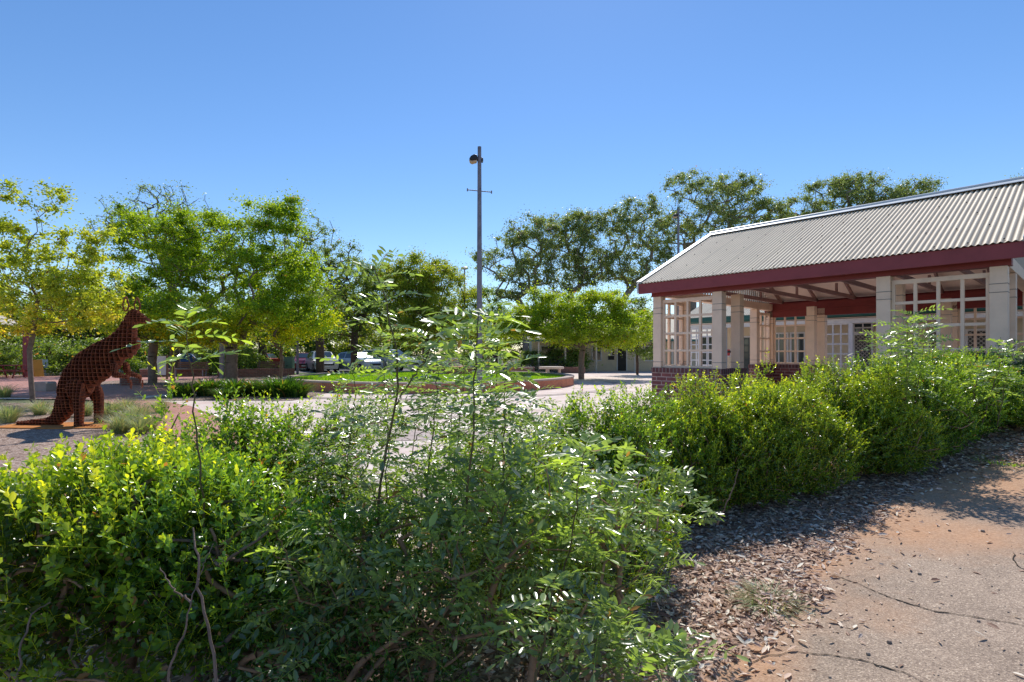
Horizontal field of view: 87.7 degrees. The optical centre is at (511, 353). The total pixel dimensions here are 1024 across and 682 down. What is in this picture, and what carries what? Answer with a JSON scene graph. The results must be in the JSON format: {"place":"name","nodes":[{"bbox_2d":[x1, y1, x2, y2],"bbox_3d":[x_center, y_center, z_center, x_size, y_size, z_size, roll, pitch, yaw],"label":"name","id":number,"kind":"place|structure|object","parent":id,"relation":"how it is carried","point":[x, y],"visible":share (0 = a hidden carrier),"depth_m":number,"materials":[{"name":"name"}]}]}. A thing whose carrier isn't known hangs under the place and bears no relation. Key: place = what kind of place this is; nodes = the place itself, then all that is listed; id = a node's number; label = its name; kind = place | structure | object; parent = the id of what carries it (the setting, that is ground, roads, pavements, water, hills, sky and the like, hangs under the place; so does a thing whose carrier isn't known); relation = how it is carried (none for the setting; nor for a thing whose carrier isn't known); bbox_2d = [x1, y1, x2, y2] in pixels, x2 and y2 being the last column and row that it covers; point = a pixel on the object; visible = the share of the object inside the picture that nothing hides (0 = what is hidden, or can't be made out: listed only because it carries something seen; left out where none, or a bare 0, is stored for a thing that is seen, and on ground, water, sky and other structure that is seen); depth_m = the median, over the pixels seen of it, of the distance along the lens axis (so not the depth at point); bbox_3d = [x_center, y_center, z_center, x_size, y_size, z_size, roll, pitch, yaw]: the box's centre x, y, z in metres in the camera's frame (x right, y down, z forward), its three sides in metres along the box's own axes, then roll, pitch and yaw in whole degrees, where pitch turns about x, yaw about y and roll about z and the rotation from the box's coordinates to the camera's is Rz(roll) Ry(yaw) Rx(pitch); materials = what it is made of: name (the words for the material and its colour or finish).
{"place":"outdoors","nodes":[
{"label":"outdoors","id":0,"kind":"place"},
{"bbox_2d":[0,402,53,422],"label":"tussock grass","id":1,"kind":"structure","parent":0,"point":[10,415],"depth_m":11.14,"materials":[{"name":"green plant"}]},
{"bbox_2d":[87,412,154,433],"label":"tussock grass","id":2,"kind":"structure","parent":0,"point":[114,428],"depth_m":9.63,"materials":[{"name":"green plant"}]},
{"bbox_2d":[0,375,283,396],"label":"plaza","id":3,"kind":"structure","parent":0,"point":[116,390],"depth_m":23.05,"materials":[{"name":"grey concrete"}]},
{"bbox_2d":[0,341,43,376],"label":"garden shrub","id":4,"kind":"object","parent":3,"relation":"on","point":[9,356],"visible":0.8,"depth_m":32.80,"materials":[{"name":"green plant"}]},
{"bbox_2d":[100,380,218,384],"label":"mulch island","id":5,"kind":"structure","parent":3,"relation":"on","point":[145,382],"depth_m":26.09,"materials":[{"name":"soil"}]},
{"bbox_2d":[88,299,200,382],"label":"plaza tree","id":6,"kind":"object","parent":5,"relation":"on","point":[152,359],"visible":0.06,"depth_m":25.30,"materials":[{"name":"green plant"}]},
{"bbox_2d":[93,179,355,379],"bbox_3d":[-13.714,-3.206,25.160,10.380,9.374,10.028,0,0,-44],"label":"shade tree","id":7,"kind":"object","parent":3,"relation":"on","point":[190,260],"visible":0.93,"depth_m":24.16,"materials":[{"name":"green plant"}]},
{"bbox_2d":[218,368,294,377],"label":"wall","id":8,"kind":"structure","parent":3,"relation":"on","point":[260,372],"depth_m":32.52,"materials":[{"name":"brick"}]},
{"bbox_2d":[15,397,309,494],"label":"brick paving","id":9,"kind":"structure","parent":0,"point":[184,408],"depth_m":12.58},
{"bbox_2d":[122,373,312,374],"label":"verge lawn","id":10,"kind":"structure","parent":0,"point":[217,374],"depth_m":38.01,"materials":[{"name":"green plant"}]},
{"bbox_2d":[213,346,274,368],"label":"garden shrub","id":11,"kind":"object","parent":10,"relation":"on","point":[252,359],"visible":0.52,"depth_m":36.17,"materials":[{"name":"green plant"}]},
{"bbox_2d":[0,354,528,405],"bbox_3d":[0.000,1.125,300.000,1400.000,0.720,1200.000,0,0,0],"label":"ground","id":12,"kind":"structure","parent":0,"point":[50,400],"depth_m":17.13,"materials":[{"name":"soil"}]},
{"bbox_2d":[0,293,108,360],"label":"background tree","id":13,"kind":"object","parent":12,"relation":"on","point":[54,332],"visible":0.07,"depth_m":49.80,"materials":[{"name":"green plant"}]},
{"bbox_2d":[34,341,85,374],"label":"garden shrub","id":14,"kind":"object","parent":12,"relation":"on","point":[64,355],"visible":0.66,"depth_m":35.15,"materials":[{"name":"green plant"}]},
{"bbox_2d":[0,175,146,402],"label":"autumn tree","id":15,"kind":"object","parent":12,"relation":"on","point":[52,284],"visible":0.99,"depth_m":15.59,"materials":[{"name":"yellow plant"}]},
{"bbox_2d":[269,288,358,353],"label":"background tree","id":16,"kind":"object","parent":12,"relation":"on","point":[306,347],"visible":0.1,"depth_m":54.64,"materials":[{"name":"green plant"}]},
{"bbox_2d":[301,302,420,356],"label":"background tree","id":17,"kind":"object","parent":12,"relation":"on","point":[347,346],"visible":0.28,"depth_m":50.87,"materials":[{"name":"green plant"}]},
{"bbox_2d":[468,282,516,366],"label":"pale tree","id":18,"kind":"object","parent":12,"relation":"on","point":[497,306],"visible":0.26,"depth_m":57.57,"materials":[{"name":"green plant"}]},
{"bbox_2d":[470,323,521,363],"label":"background tree","id":19,"kind":"object","parent":12,"relation":"on","point":[511,352],"visible":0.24,"depth_m":64.26,"materials":[{"name":"green plant"}]},
{"bbox_2d":[461,209,571,366],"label":"eucalyptus tree","id":20,"kind":"object","parent":12,"relation":"on","point":[521,238],"visible":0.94,"depth_m":57.38,"materials":[{"name":"green plant"}]},
{"bbox_2d":[525,204,627,301],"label":"eucalyptus tree","id":21,"kind":"object","parent":12,"relation":"on","point":[576,262],"visible":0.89,"depth_m":59.05,"materials":[{"name":"green plant"}]},
{"bbox_2d":[526,314,710,371],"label":"wing","id":22,"kind":"structure","parent":12,"relation":"on","point":[623,362],"depth_m":43.00,"materials":[{"name":"beige paint"}]},
{"bbox_2d":[588,190,676,310],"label":"eucalyptus tree","id":23,"kind":"object","parent":12,"relation":"on","point":[620,222],"visible":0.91,"depth_m":59.32,"materials":[{"name":"green plant"}]},
{"bbox_2d":[643,166,801,310],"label":"eucalyptus tree","id":24,"kind":"object","parent":12,"relation":"on","point":[731,217],"visible":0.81,"depth_m":61.21,"materials":[{"name":"green plant"}]},
{"bbox_2d":[765,191,836,217],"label":"eucalyptus tree","id":25,"kind":"object","parent":12,"relation":"on","point":[804,198],"visible":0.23,"depth_m":65.34,"materials":[{"name":"green plant"}]},
{"bbox_2d":[795,167,891,212],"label":"eucalyptus tree","id":26,"kind":"object","parent":12,"relation":"on","point":[843,184],"visible":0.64,"depth_m":65.18,"materials":[{"name":"green plant"}]},
{"bbox_2d":[858,172,948,203],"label":"eucalyptus tree","id":27,"kind":"object","parent":12,"relation":"on","point":[901,191],"visible":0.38,"depth_m":62.87,"materials":[{"name":"green plant"}]},
{"bbox_2d":[11,367,557,372],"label":"carpark","id":28,"kind":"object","parent":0,"point":[302,370],"depth_m":44.69,"materials":[{"name":"asphalt"}]},
{"bbox_2d":[0,335,67,369],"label":"garden shrub","id":29,"kind":"object","parent":28,"relation":"on","point":[36,341],"visible":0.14,"depth_m":40.53,"materials":[{"name":"green plant"}]},
{"bbox_2d":[72,178,232,367],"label":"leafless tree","id":30,"kind":"object","parent":28,"relation":"on","point":[162,210],"visible":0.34,"depth_m":39.57,"materials":[{"name":"green plant"}]},
{"bbox_2d":[305,351,338,371],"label":"parked car","id":31,"kind":"object","parent":28,"relation":"on","point":[310,362],"visible":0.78,"depth_m":41.30,"materials":[{"name":"silver metal"}]},
{"bbox_2d":[271,189,372,372],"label":"open tree","id":32,"kind":"object","parent":28,"relation":"on","point":[333,262],"visible":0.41,"depth_m":39.70,"materials":[{"name":"green plant"}]},
{"bbox_2d":[333,352,384,371],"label":"parked car","id":33,"kind":"object","parent":28,"relation":"on","point":[346,359],"visible":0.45,"depth_m":41.04,"materials":[{"name":"white metal"}]},
{"bbox_2d":[513,348,556,371],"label":"garden shrub","id":34,"kind":"object","parent":28,"relation":"on","point":[535,359],"visible":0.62,"depth_m":41.14,"materials":[{"name":"green plant"}]},
{"bbox_2d":[0,372,830,540],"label":"courtyard","id":35,"kind":"structure","parent":0,"point":[590,380],"depth_m":15.39,"materials":[{"name":"concrete"}]},
{"bbox_2d":[0,403,155,484],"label":"gravel ground","id":36,"kind":"structure","parent":35,"relation":"on","point":[14,443],"depth_m":9.10,"materials":[{"name":"grey gravel"}]},
{"bbox_2d":[0,296,149,428],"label":"kangaroo sculpture","id":37,"kind":"object","parent":36,"relation":"on","point":[87,371],"visible":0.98,"depth_m":10.59,"materials":[{"name":"metal"}]},
{"bbox_2d":[191,346,225,374],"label":"garden shrub","id":38,"kind":"object","parent":35,"relation":"on","point":[214,360],"visible":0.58,"depth_m":34.77,"materials":[{"name":"green plant"}]},
{"bbox_2d":[133,392,327,399],"bbox_3d":[-9.250,1.438,17.950,5.100,0.001,3.300,0,0,0],"label":"planting bed","id":39,"kind":"object","parent":35,"relation":"on","point":[238,397],"visible":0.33,"depth_m":16.95,"materials":[{"name":"soil"}]},
{"bbox_2d":[164,377,248,395],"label":"strap leaf clump","id":40,"kind":"object","parent":39,"relation":"on","point":[201,392],"visible":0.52,"depth_m":17.86,"materials":[{"name":"green plant"}]},
{"bbox_2d":[200,377,263,396],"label":"strap leaf clump","id":41,"kind":"object","parent":39,"relation":"on","point":[229,384],"visible":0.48,"depth_m":17.74,"materials":[{"name":"green plant"}]},
{"bbox_2d":[240,374,331,396],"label":"strap leaf clump","id":42,"kind":"object","parent":39,"relation":"on","point":[276,389],"visible":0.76,"depth_m":17.40,"materials":[{"name":"green plant"}]},
{"bbox_2d":[311,258,408,369],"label":"shade tree","id":43,"kind":"object","parent":35,"relation":"on","point":[370,286],"visible":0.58,"depth_m":31.72,"materials":[{"name":"green plant"}]},
{"bbox_2d":[355,246,493,365],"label":"domed tree","id":44,"kind":"object","parent":35,"relation":"on","point":[427,282],"visible":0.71,"depth_m":34.97,"materials":[{"name":"green plant"}]},
{"bbox_2d":[283,370,573,393],"bbox_3d":[-3.750,1.198,25.700,13.420,0.503,13.420,0,0,0],"label":"round planter","id":45,"kind":"object","parent":35,"relation":"on","point":[546,379],"visible":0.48,"depth_m":21.35,"materials":[{"name":"brick"}]},
{"bbox_2d":[327,429,572,442],"bbox_3d":[0.140,1.444,8.890,7.110,0.001,2.103,0,0,14],"label":"paver band","id":46,"kind":"object","parent":35,"relation":"on","point":[410,436],"depth_m":9.37,"materials":[{"name":"grey concrete"}]},
{"bbox_2d":[467,146,491,394],"bbox_3d":[-1.135,-2.875,18.605,0.884,8.650,0.389,0,0,0],"label":"light pole","id":47,"kind":"object","parent":35,"relation":"on","point":[473,158],"visible":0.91,"depth_m":18.53,"materials":[{"name":"grey metal"}]},
{"bbox_2d":[475,280,652,378],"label":"spreading tree","id":48,"kind":"object","parent":35,"relation":"on","point":[572,323],"visible":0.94,"depth_m":29.09,"materials":[{"name":"green plant"}]},
{"bbox_2d":[544,341,602,370],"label":"garden shrub","id":49,"kind":"object","parent":35,"relation":"on","point":[570,354],"visible":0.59,"depth_m":41.14,"materials":[{"name":"green plant"}]},
{"bbox_2d":[611,290,667,374],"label":"evergreen tree","id":50,"kind":"object","parent":35,"relation":"on","point":[643,354],"visible":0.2,"depth_m":35.70,"materials":[{"name":"green plant"}]},
{"bbox_2d":[636,176,1023,418],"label":"pavilion","id":51,"kind":"structure","parent":35,"relation":"on","point":[959,250],"depth_m":10.45,"materials":[{"name":"metal"}]},
{"bbox_2d":[691,290,1022,395],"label":"veranda building","id":52,"kind":"structure","parent":35,"relation":"on","point":[844,336],"depth_m":17.66,"materials":[{"name":"paint"}]},
{"bbox_2d":[854,333,873,379],"bbox_3d":[11.515,0.365,17.505,0.048,2.050,0.589,0,0,-42],"label":"door","id":53,"kind":"structure","parent":52,"relation":"in","point":[864,355],"depth_m":17.50,"materials":[{"name":"white paint"}]},
{"bbox_2d":[0,0,1023,353],"label":"sky","id":54,"kind":"structure","parent":0,"point":[376,112],"materials":[{"name":"blue"}]},
{"bbox_2d":[1,419,1023,681],"bbox_3d":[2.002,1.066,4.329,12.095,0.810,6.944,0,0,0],"label":"leaf litter","id":55,"kind":"object","parent":0,"point":[693,589],"visible":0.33,"depth_m":3.36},
{"bbox_2d":[0,415,264,681],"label":"hedge shrub","id":56,"kind":"object","parent":55,"relation":"on","point":[34,527],"visible":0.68,"depth_m":1.96,"materials":[{"name":"green plant"}]},
{"bbox_2d":[109,303,253,681],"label":"tall sapling","id":57,"kind":"object","parent":55,"relation":"on","point":[191,312],"visible":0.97,"depth_m":2.09,"materials":[{"name":"green plant"}]},
{"bbox_2d":[160,545,212,681],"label":"bare stem","id":58,"kind":"object","parent":55,"relation":"on","point":[179,642],"visible":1,"depth_m":1.65,"materials":[{"name":"brown plant"}]},
{"bbox_2d":[55,347,332,551],"bbox_3d":[-1.894,0.722,3.133,1.720,1.529,1.049,0,0,0],"label":"hedge shrub","id":59,"kind":"object","parent":55,"relation":"on","point":[226,438],"visible":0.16,"depth_m":3.10,"materials":[{"name":"green plant"}]},
{"bbox_2d":[53,430,346,681],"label":"hedge shrub","id":60,"kind":"object","parent":55,"relation":"on","point":[234,482],"visible":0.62,"depth_m":2.04,"materials":[{"name":"green plant"}]},
{"bbox_2d":[192,527,217,681],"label":"bare stem","id":61,"kind":"object","parent":55,"relation":"on","point":[209,632],"visible":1,"depth_m":1.67,"materials":[{"name":"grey plant"}]},
{"bbox_2d":[252,398,383,516],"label":"slender sapling","id":62,"kind":"object","parent":55,"relation":"on","point":[333,415],"visible":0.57,"depth_m":2.80,"materials":[{"name":"green plant"}]},
{"bbox_2d":[155,470,487,681],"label":"undergrowth shrub","id":63,"kind":"object","parent":55,"relation":"on","point":[323,667],"visible":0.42,"depth_m":2.13,"materials":[{"name":"green plant"}]},
{"bbox_2d":[231,375,418,585],"bbox_3d":[-1.128,0.805,3.267,1.176,1.353,1.158,0,0,-39],"label":"hedge shrub","id":64,"kind":"object","parent":55,"relation":"on","point":[318,432],"visible":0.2,"depth_m":3.22,"materials":[{"name":"green plant"}]},
{"bbox_2d":[179,467,481,681],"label":"sprawling sapling","id":65,"kind":"object","parent":55,"relation":"on","point":[311,620],"visible":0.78,"depth_m":2.02,"materials":[{"name":"green plant"}]},
{"bbox_2d":[280,355,402,520],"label":"slender sapling","id":66,"kind":"object","parent":55,"relation":"on","point":[343,381],"visible":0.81,"depth_m":2.60,"materials":[{"name":"green plant"}]},
{"bbox_2d":[319,316,457,629],"bbox_3d":[-0.566,0.781,2.522,0.676,1.907,0.397,0,0,0],"label":"slender sapling","id":67,"kind":"object","parent":55,"relation":"on","point":[385,422],"visible":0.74,"depth_m":2.51,"materials":[{"name":"green plant"}]},
{"bbox_2d":[324,245,493,679],"bbox_3d":[-0.410,0.555,2.258,0.657,2.025,0.540,0,0,0],"label":"tall sapling","id":68,"kind":"object","parent":55,"relation":"on","point":[396,356],"visible":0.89,"depth_m":2.24,"materials":[{"name":"green plant"}]},
{"bbox_2d":[345,355,478,570],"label":"slender sapling","id":69,"kind":"object","parent":55,"relation":"on","point":[412,418],"visible":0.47,"depth_m":2.82,"materials":[{"name":"green plant"}]},
{"bbox_2d":[381,329,491,642],"bbox_3d":[-0.398,0.804,2.565,0.497,1.860,0.572,0,0,-41],"label":"tall sapling","id":70,"kind":"object","parent":55,"relation":"on","point":[425,416],"visible":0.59,"depth_m":2.52,"materials":[{"name":"green plant"}]},
{"bbox_2d":[388,362,515,629],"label":"slender sapling","id":71,"kind":"object","parent":55,"relation":"on","point":[404,471],"visible":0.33,"depth_m":2.70,"materials":[{"name":"green plant"}]},
{"bbox_2d":[297,412,611,601],"bbox_3d":[-0.293,0.997,3.044,1.773,1.337,0.917,0,0,0],"label":"sprawling sapling","id":72,"kind":"object","parent":55,"relation":"on","point":[374,470],"visible":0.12,"depth_m":2.98,"materials":[{"name":"green plant"}]},
{"bbox_2d":[386,324,526,621],"bbox_3d":[-0.252,0.768,2.434,0.650,1.801,0.434,0,0,0],"label":"slender sapling","id":73,"kind":"object","parent":55,"relation":"on","point":[461,424],"visible":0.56,"depth_m":2.40,"materials":[{"name":"green plant"}]},
{"bbox_2d":[414,301,540,681],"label":"tall sapling","id":74,"kind":"object","parent":55,"relation":"on","point":[471,407],"visible":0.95,"depth_m":2.08,"materials":[{"name":"green plant"}]},
{"bbox_2d":[330,437,642,681],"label":"sprawling sapling","id":75,"kind":"object","parent":55,"relation":"on","point":[504,527],"visible":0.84,"depth_m":2.13,"materials":[{"name":"green plant"}]},
{"bbox_2d":[417,319,566,650],"bbox_3d":[-0.097,0.784,2.514,0.697,1.900,0.462,0,0,0],"label":"slender sapling","id":76,"kind":"object","parent":55,"relation":"on","point":[511,418],"visible":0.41,"depth_m":2.50,"materials":[{"name":"green plant"}]},
{"bbox_2d":[439,366,547,565],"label":"slender sapling","id":77,"kind":"object","parent":55,"relation":"on","point":[506,435],"visible":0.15,"depth_m":2.99,"materials":[{"name":"green plant"}]},
{"bbox_2d":[438,354,554,662],"bbox_3d":[-0.048,0.834,2.415,0.498,1.668,0.538,0,0,25],"label":"tall sapling","id":78,"kind":"object","parent":55,"relation":"on","point":[532,381],"visible":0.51,"depth_m":2.41,"materials":[{"name":"green plant"}]},
{"bbox_2d":[473,417,585,574],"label":"hedge shrub","id":79,"kind":"object","parent":55,"relation":"on","point":[540,444],"visible":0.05,"depth_m":3.47,"materials":[{"name":"green plant"}]},
{"bbox_2d":[375,430,690,640],"bbox_3d":[0.106,1.012,2.869,1.739,1.228,0.866,0,0,0],"label":"undergrowth shrub","id":80,"kind":"object","parent":55,"relation":"on","point":[631,588],"visible":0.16,"depth_m":2.78,"materials":[{"name":"green plant"}]},
{"bbox_2d":[464,384,601,615],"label":"slender sapling","id":81,"kind":"object","parent":55,"relation":"on","point":[532,439],"visible":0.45,"depth_m":2.71,"materials":[{"name":"green plant"}]},
{"bbox_2d":[531,383,616,543],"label":"hedge shrub","id":82,"kind":"object","parent":55,"relation":"on","point":[561,411],"visible":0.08,"depth_m":3.88,"materials":[{"name":"green plant"}]},
{"bbox_2d":[510,433,644,674],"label":"tall sapling","id":83,"kind":"object","parent":55,"relation":"on","point":[604,445],"visible":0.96,"depth_m":2.01,"materials":[{"name":"green plant"}]},
{"bbox_2d":[466,436,724,681],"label":"sprawling sapling","id":84,"kind":"object","parent":55,"relation":"on","point":[615,588],"visible":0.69,"depth_m":2.39,"materials":[{"name":"green plant"}]},
{"bbox_2d":[539,384,670,551],"bbox_3d":[0.608,0.877,3.862,1.082,1.310,0.842,0,0,0],"label":"hedge shrub","id":85,"kind":"object","parent":55,"relation":"on","point":[596,414],"visible":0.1,"depth_m":3.78,"materials":[{"name":"green plant"}]},
{"bbox_2d":[466,568,749,681],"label":"sprawling sapling","id":86,"kind":"object","parent":55,"relation":"on","point":[663,648],"visible":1,"depth_m":1.77,"materials":[{"name":"green plant"}]},
{"bbox_2d":[571,388,691,576],"bbox_3d":[0.755,0.855,3.561,0.815,1.274,0.780,0,0,-17],"label":"hedge shrub","id":87,"kind":"object","parent":55,"relation":"on","point":[629,429],"visible":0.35,"depth_m":3.52,"materials":[{"name":"green plant"}]},
{"bbox_2d":[602,379,710,521],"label":"hedge shrub","id":88,"kind":"object","parent":55,"relation":"on","point":[669,406],"visible":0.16,"depth_m":4.38,"materials":[{"name":"green plant"}]},
{"bbox_2d":[645,406,736,524],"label":"hedge shrub","id":89,"kind":"object","parent":55,"relation":"on","point":[692,508],"visible":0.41,"depth_m":4.27,"materials":[{"name":"green plant"}]},
{"bbox_2d":[647,373,775,508],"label":"hedge shrub","id":90,"kind":"object","parent":55,"relation":"on","point":[712,429],"visible":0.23,"depth_m":4.49,"materials":[{"name":"green plant"}]},
{"bbox_2d":[670,366,826,512],"bbox_3d":[2.036,0.732,4.646,1.202,1.265,0.927,0,0,0],"label":"hedge shrub","id":91,"kind":"object","parent":55,"relation":"on","point":[758,480],"visible":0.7,"depth_m":4.48,"materials":[{"name":"green plant"}]},
{"bbox_2d":[716,576,826,626],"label":"grass tuft","id":92,"kind":"object","parent":55,"relation":"on","point":[758,598],"visible":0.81,"depth_m":2.98,"materials":[{"name":"plant"}]},
{"bbox_2d":[711,348,876,498],"bbox_3d":[2.419,0.653,4.905,1.566,1.427,1.205,0,0,0],"label":"hedge shrub","id":93,"kind":"object","parent":55,"relation":"on","point":[814,441],"visible":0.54,"depth_m":4.66,"materials":[{"name":"green plant"}]},
{"bbox_2d":[792,341,942,474],"bbox_3d":[3.312,0.555,5.296,1.335,1.354,1.045,0,0,0],"label":"hedge shrub","id":94,"kind":"object","parent":55,"relation":"on","point":[836,392],"visible":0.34,"depth_m":5.06,"materials":[{"name":"green plant"}]},
{"bbox_2d":[825,363,949,476],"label":"hedge shrub","id":95,"kind":"object","parent":55,"relation":"on","point":[905,462],"visible":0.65,"depth_m":4.93,"materials":[{"name":"green plant"}]},
{"bbox_2d":[847,304,968,451],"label":"tall sapling","id":96,"kind":"object","parent":55,"relation":"on","point":[893,350],"visible":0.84,"depth_m":5.07,"materials":[{"name":"green plant"}]},
{"bbox_2d":[844,349,995,458],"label":"hedge shrub","id":97,"kind":"object","parent":55,"relation":"on","point":[934,404],"visible":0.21,"depth_m":5.32,"materials":[{"name":"green plant"}]},
{"bbox_2d":[907,353,1012,441],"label":"hedge shrub","id":98,"kind":"object","parent":55,"relation":"on","point":[978,408],"visible":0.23,"depth_m":5.63,"materials":[{"name":"green plant"}]},
{"bbox_2d":[904,344,1023,426],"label":"hedge shrub","id":99,"kind":"object","parent":55,"relation":"on","point":[1002,374],"visible":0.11,"depth_m":6.05,"materials":[{"name":"green plant"}]},
{"bbox_2d":[948,338,1023,425],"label":"tall sapling","id":100,"kind":"object","parent":55,"relation":"on","point":[1010,360],"visible":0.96,"depth_m":5.36,"materials":[{"name":"green plant"}]},
{"bbox_2d":[953,337,1023,406],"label":"hedge shrub","id":101,"kind":"object","parent":55,"relation":"on","point":[1018,364],"visible":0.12,"depth_m":6.77,"materials":[{"name":"green plant"}]},
{"bbox_2d":[997,393,1023,430],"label":"hedge shrub","id":102,"kind":"object","parent":55,"relation":"on","point":[1016,414],"visible":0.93,"depth_m":5.66,"materials":[{"name":"green plant"}]},
{"bbox_2d":[702,462,1023,681],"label":"asphalt path","id":103,"kind":"structure","parent":0,"point":[959,654],"depth_m":2.81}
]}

